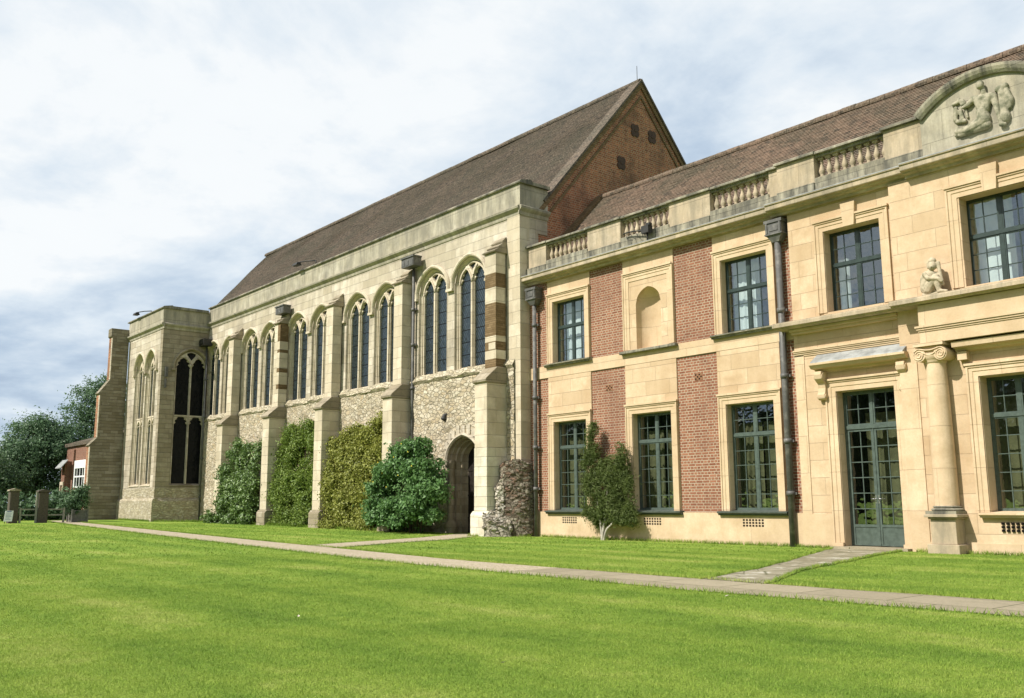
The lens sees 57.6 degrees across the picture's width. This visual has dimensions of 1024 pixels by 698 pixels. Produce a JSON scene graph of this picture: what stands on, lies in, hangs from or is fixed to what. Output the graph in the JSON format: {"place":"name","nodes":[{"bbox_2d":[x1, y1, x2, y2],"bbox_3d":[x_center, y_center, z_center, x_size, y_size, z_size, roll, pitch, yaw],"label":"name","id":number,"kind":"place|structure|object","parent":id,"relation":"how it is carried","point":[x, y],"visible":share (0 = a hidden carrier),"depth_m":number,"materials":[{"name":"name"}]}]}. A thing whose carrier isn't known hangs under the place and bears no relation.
{"place":"outdoors","nodes":[
{"label":"outdoors","id":0,"kind":"place"},
{"bbox_2d":[53,521,554,571],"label":"gravel path","id":1,"kind":"structure","parent":0,"point":[428,560],"depth_m":21.23,"materials":[{"name":"beige gravel"}]},
{"bbox_2d":[311,533,470,547],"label":"path","id":2,"kind":"structure","parent":0,"point":[442,537],"depth_m":27.32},
{"bbox_2d":[0,515,1023,697],"bbox_3d":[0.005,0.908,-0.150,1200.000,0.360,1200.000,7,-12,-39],"label":"lawn","id":3,"kind":"structure","parent":0,"point":[424,547],"depth_m":8.73,"materials":[{"name":"green plant"}]},
{"bbox_2d":[4,511,13,523],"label":"notice board","id":4,"kind":"object","parent":3,"relation":"on","point":[8,516],"visible":0.86,"depth_m":45.63,"materials":[{"name":"white paint"}]},
{"bbox_2d":[6,488,20,522],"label":"gate pier","id":5,"kind":"structure","parent":3,"relation":"on","point":[13,499],"depth_m":46.20,"materials":[{"name":"grey stone"}]},
{"bbox_2d":[0,444,40,516],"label":"tree","id":6,"kind":"object","parent":3,"relation":"on","point":[8,480],"visible":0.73,"depth_m":64.18,"materials":[{"name":"green plant"}]},
{"bbox_2d":[18,492,38,522],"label":"rail fence","id":7,"kind":"object","parent":3,"relation":"on","point":[35,509],"visible":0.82,"depth_m":46.80,"materials":[{"name":"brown wood"}]},
{"bbox_2d":[0,486,73,520],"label":"hedge","id":8,"kind":"object","parent":3,"relation":"on","point":[54,501],"visible":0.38,"depth_m":52.67,"materials":[{"name":"green plant"}]},
{"bbox_2d":[36,489,50,522],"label":"gate pier","id":9,"kind":"structure","parent":3,"relation":"on","point":[43,502],"depth_m":47.01,"materials":[{"name":"grey stone"}]},
{"bbox_2d":[0,405,93,503],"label":"tree","id":10,"kind":"object","parent":3,"relation":"on","point":[39,446],"visible":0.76,"depth_m":68.92,"materials":[{"name":"green plant"}]},
{"bbox_2d":[48,508,64,521],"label":"rail fence","id":11,"kind":"object","parent":3,"relation":"on","point":[63,514],"visible":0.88,"depth_m":47.62,"materials":[{"name":"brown wood"}]},
{"bbox_2d":[66,509,88,521],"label":"planter box","id":12,"kind":"object","parent":3,"relation":"on","point":[81,515],"visible":0.84,"depth_m":48.30,"materials":[{"name":"grey wood"}]},
{"bbox_2d":[57,483,92,515],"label":"potted shrub","id":13,"kind":"object","parent":12,"relation":"in","point":[78,500],"visible":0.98,"depth_m":48.39,"materials":[{"name":"green plant"}]},
{"bbox_2d":[55,431,123,496],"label":"brick house","id":14,"kind":"structure","parent":3,"relation":"on","point":[73,470],"depth_m":66.10,"materials":[{"name":"brick"}]},
{"bbox_2d":[73,459,85,487],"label":"window","id":15,"kind":"structure","parent":14,"relation":"in","point":[79,466],"depth_m":64.99,"materials":[{"name":"white paint"}]},
{"bbox_2d":[54,372,126,469],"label":"tree","id":16,"kind":"object","parent":3,"relation":"on","point":[88,417],"visible":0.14,"depth_m":73.94,"materials":[{"name":"green plant"}]},
{"bbox_2d":[199,436,261,524],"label":"shrub","id":17,"kind":"object","parent":3,"relation":"on","point":[237,500],"visible":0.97,"depth_m":45.17,"materials":[{"name":"green plant"}]},
{"bbox_2d":[82,79,685,536],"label":"great hall","id":18,"kind":"structure","parent":3,"relation":"on","point":[406,311],"depth_m":39.82,"materials":[{"name":"stone"}]},
{"bbox_2d":[128,352,146,486],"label":"window","id":19,"kind":"structure","parent":18,"relation":"in","point":[140,376],"depth_m":53.45,"materials":[{"name":"stone"}]},
{"bbox_2d":[139,348,157,486],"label":"window","id":20,"kind":"structure","parent":18,"relation":"in","point":[150,385],"depth_m":52.03,"materials":[{"name":"stone"}]},
{"bbox_2d":[169,348,211,485],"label":"window","id":21,"kind":"structure","parent":18,"relation":"in","point":[186,440],"depth_m":51.55,"materials":[{"name":"black glass"}]},
{"bbox_2d":[207,340,220,415],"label":"window","id":22,"kind":"structure","parent":18,"relation":"in","point":[214,377],"depth_m":51.96,"materials":[{"name":"stone"}]},
{"bbox_2d":[220,334,231,412],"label":"window","id":23,"kind":"structure","parent":18,"relation":"in","point":[225,370],"depth_m":50.79,"materials":[{"name":"stone"}]},
{"bbox_2d":[240,327,259,408],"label":"window","id":24,"kind":"structure","parent":18,"relation":"in","point":[251,354],"depth_m":48.43,"materials":[{"name":"stone"}]},
{"bbox_2d":[259,321,275,406],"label":"window","id":25,"kind":"structure","parent":18,"relation":"in","point":[268,345],"depth_m":46.87,"materials":[{"name":"stone"}]},
{"bbox_2d":[261,417,319,526],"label":"climbing shrub","id":26,"kind":"object","parent":18,"relation":"attached to","point":[292,484],"visible":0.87,"depth_m":41.84,"materials":[{"name":"green plant"}]},
{"bbox_2d":[287,311,308,401],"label":"window","id":27,"kind":"structure","parent":18,"relation":"in","point":[300,328],"depth_m":44.35,"materials":[{"name":"stone"}]},
{"bbox_2d":[308,303,327,395],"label":"window","id":28,"kind":"structure","parent":18,"relation":"in","point":[319,331],"depth_m":42.83,"materials":[{"name":"stone"}]},
{"bbox_2d":[314,410,382,530],"bbox_3d":[-6.289,5.141,37.616,2.073,5.250,5.685,7,-12,-39],"label":"climbing shrub","id":29,"kind":"object","parent":18,"relation":"attached to","point":[355,451],"visible":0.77,"depth_m":37.56,"materials":[{"name":"green plant"}]},
{"bbox_2d":[341,291,370,391],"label":"window","id":30,"kind":"structure","parent":18,"relation":"in","point":[360,309],"depth_m":40.18,"materials":[{"name":"stone"}]},
{"bbox_2d":[370,281,393,386],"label":"window","id":31,"kind":"structure","parent":18,"relation":"in","point":[385,306],"depth_m":38.61,"materials":[{"name":"stone"}]},
{"bbox_2d":[415,265,449,375],"bbox_3d":[-2.964,-1.086,35.728,0.425,4.343,2.400,7,-12,-39],"label":"window","id":32,"kind":"structure","parent":18,"relation":"in","point":[436,286],"depth_m":35.90,"materials":[{"name":"stone"}]},
{"bbox_2d":[444,424,474,532],"bbox_3d":[-1.509,4.700,33.192,0.910,3.963,2.227,7,-12,-39],"label":"arched doorway","id":33,"kind":"structure","parent":18,"relation":"in","point":[459,454],"depth_m":33.71,"materials":[{"name":"brown stone"}]},
{"bbox_2d":[449,252,484,371],"bbox_3d":[-1.461,-1.388,33.948,0.425,4.343,2.400,7,-12,-39],"label":"window","id":34,"kind":"structure","parent":18,"relation":"in","point":[470,286],"depth_m":34.14,"materials":[{"name":"stone"}]},
{"bbox_2d":[352,435,453,532],"bbox_3d":[-3.927,5.144,33.569,2.214,3.970,5.352,7,-12,-39],"label":"shrub","id":35,"kind":"object","parent":3,"relation":"on","point":[414,470],"visible":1,"depth_m":32.90,"materials":[{"name":"green plant"}]},
{"bbox_2d":[482,459,533,536],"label":"ruined wall","id":36,"kind":"structure","parent":3,"relation":"on","point":[513,514],"depth_m":30.47,"materials":[{"name":"grey stone"}]},
{"bbox_2d":[576,420,641,539],"bbox_3d":[2.868,3.878,27.597,0.952,3.663,2.624,7,-12,-39],"label":"evergreen shrub","id":37,"kind":"object","parent":3,"relation":"on","point":[613,475],"visible":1,"depth_m":27.53,"materials":[{"name":"green plant"}]},
{"bbox_2d":[521,44,1023,554],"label":"mansion wing","id":38,"kind":"structure","parent":3,"relation":"on","point":[761,340],"depth_m":23.70,"materials":[{"name":"beige stone"}]},
{"bbox_2d":[543,284,592,367],"bbox_3d":[1.998,-0.696,30.416,0.757,2.460,2.160,7,-12,-39],"label":"window","id":39,"kind":"structure","parent":38,"relation":"in","point":[573,298],"depth_m":30.69,"materials":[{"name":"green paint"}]},
{"bbox_2d":[544,409,592,513],"bbox_3d":[2.023,3.643,29.702,0.766,3.275,2.160,7,-12,-39],"label":"window","id":40,"kind":"structure","parent":38,"relation":"in","point":[574,450],"depth_m":30.06,"materials":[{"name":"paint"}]},
{"bbox_2d":[624,399,683,514],"bbox_3d":[4.237,3.199,27.080,0.767,3.275,2.160,7,-12,-39],"label":"window","id":41,"kind":"structure","parent":38,"relation":"in","point":[654,441],"depth_m":27.29,"materials":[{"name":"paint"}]},
{"bbox_2d":[710,238,776,339],"bbox_3d":[6.408,-1.580,25.197,0.764,2.460,2.160,7,-12,-39],"label":"window","id":42,"kind":"structure","parent":38,"relation":"in","point":[748,305],"depth_m":25.46,"materials":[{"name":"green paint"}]},
{"bbox_2d":[716,387,787,515],"bbox_3d":[6.430,2.758,24.480,0.764,3.275,2.160,7,-12,-39],"label":"window","id":43,"kind":"structure","parent":38,"relation":"in","point":[749,435],"depth_m":24.69,"materials":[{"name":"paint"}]},
{"bbox_2d":[811,200,893,313],"bbox_3d":[8.453,-2.212,22.728,0.750,2.690,2.010,7,-12,-39],"label":"window","id":44,"kind":"structure","parent":38,"relation":"in","point":[850,220],"depth_m":22.88,"materials":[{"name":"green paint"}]},
{"bbox_2d":[847,412,887,545],"bbox_3d":[8.451,3.075,22.166,0.501,3.125,0.692,7,-12,-39],"label":"door leaf","id":45,"kind":"structure","parent":38,"relation":"in","point":[864,534],"depth_m":22.08,"materials":[{"name":"paint"}]},
{"bbox_2d":[825,371,912,551],"bbox_3d":[8.391,2.723,21.734,0.850,4.230,2.080,7,-12,-39],"label":"doorway","id":46,"kind":"structure","parent":38,"relation":"in","point":[838,389],"depth_m":22.12,"materials":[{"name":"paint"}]},
{"bbox_2d":[874,411,904,546],"bbox_3d":[8.880,2.987,21.649,0.491,3.125,0.674,7,-12,-39],"label":"door leaf","id":47,"kind":"structure","parent":38,"relation":"in","point":[892,534],"depth_m":21.79,"materials":[{"name":"paint"}]},
{"bbox_2d":[920,257,947,295],"bbox_3d":[9.308,-1.590,20.558,0.625,0.867,0.417,-8,-12,40],"label":"stone statue","id":48,"kind":"object","parent":38,"relation":"on","point":[931,281],"visible":0.91,"depth_m":20.48,"materials":[{"name":"beige stone"}]},
{"bbox_2d":[942,161,1023,288],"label":"window","id":49,"kind":"structure","parent":38,"relation":"in","point":[995,230],"depth_m":20.36,"materials":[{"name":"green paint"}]},
{"bbox_2d":[963,357,1023,517],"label":"window","id":50,"kind":"structure","parent":38,"relation":"in","point":[1009,415],"depth_m":19.67,"materials":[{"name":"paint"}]},
{"bbox_2d":[0,0,1023,506],"label":"sky","id":51,"kind":"structure","parent":0,"point":[154,153],"materials":[{"name":"white"}]},
{"bbox_2d":[502,568,1023,616],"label":"paved path","id":52,"kind":"structure","parent":0,"point":[963,603],"depth_m":11.45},
{"bbox_2d":[704,548,887,582],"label":"house door path","id":53,"kind":"structure","parent":0,"point":[777,569],"depth_m":16.53,"materials":[{"name":"beige stone"}]}
]}

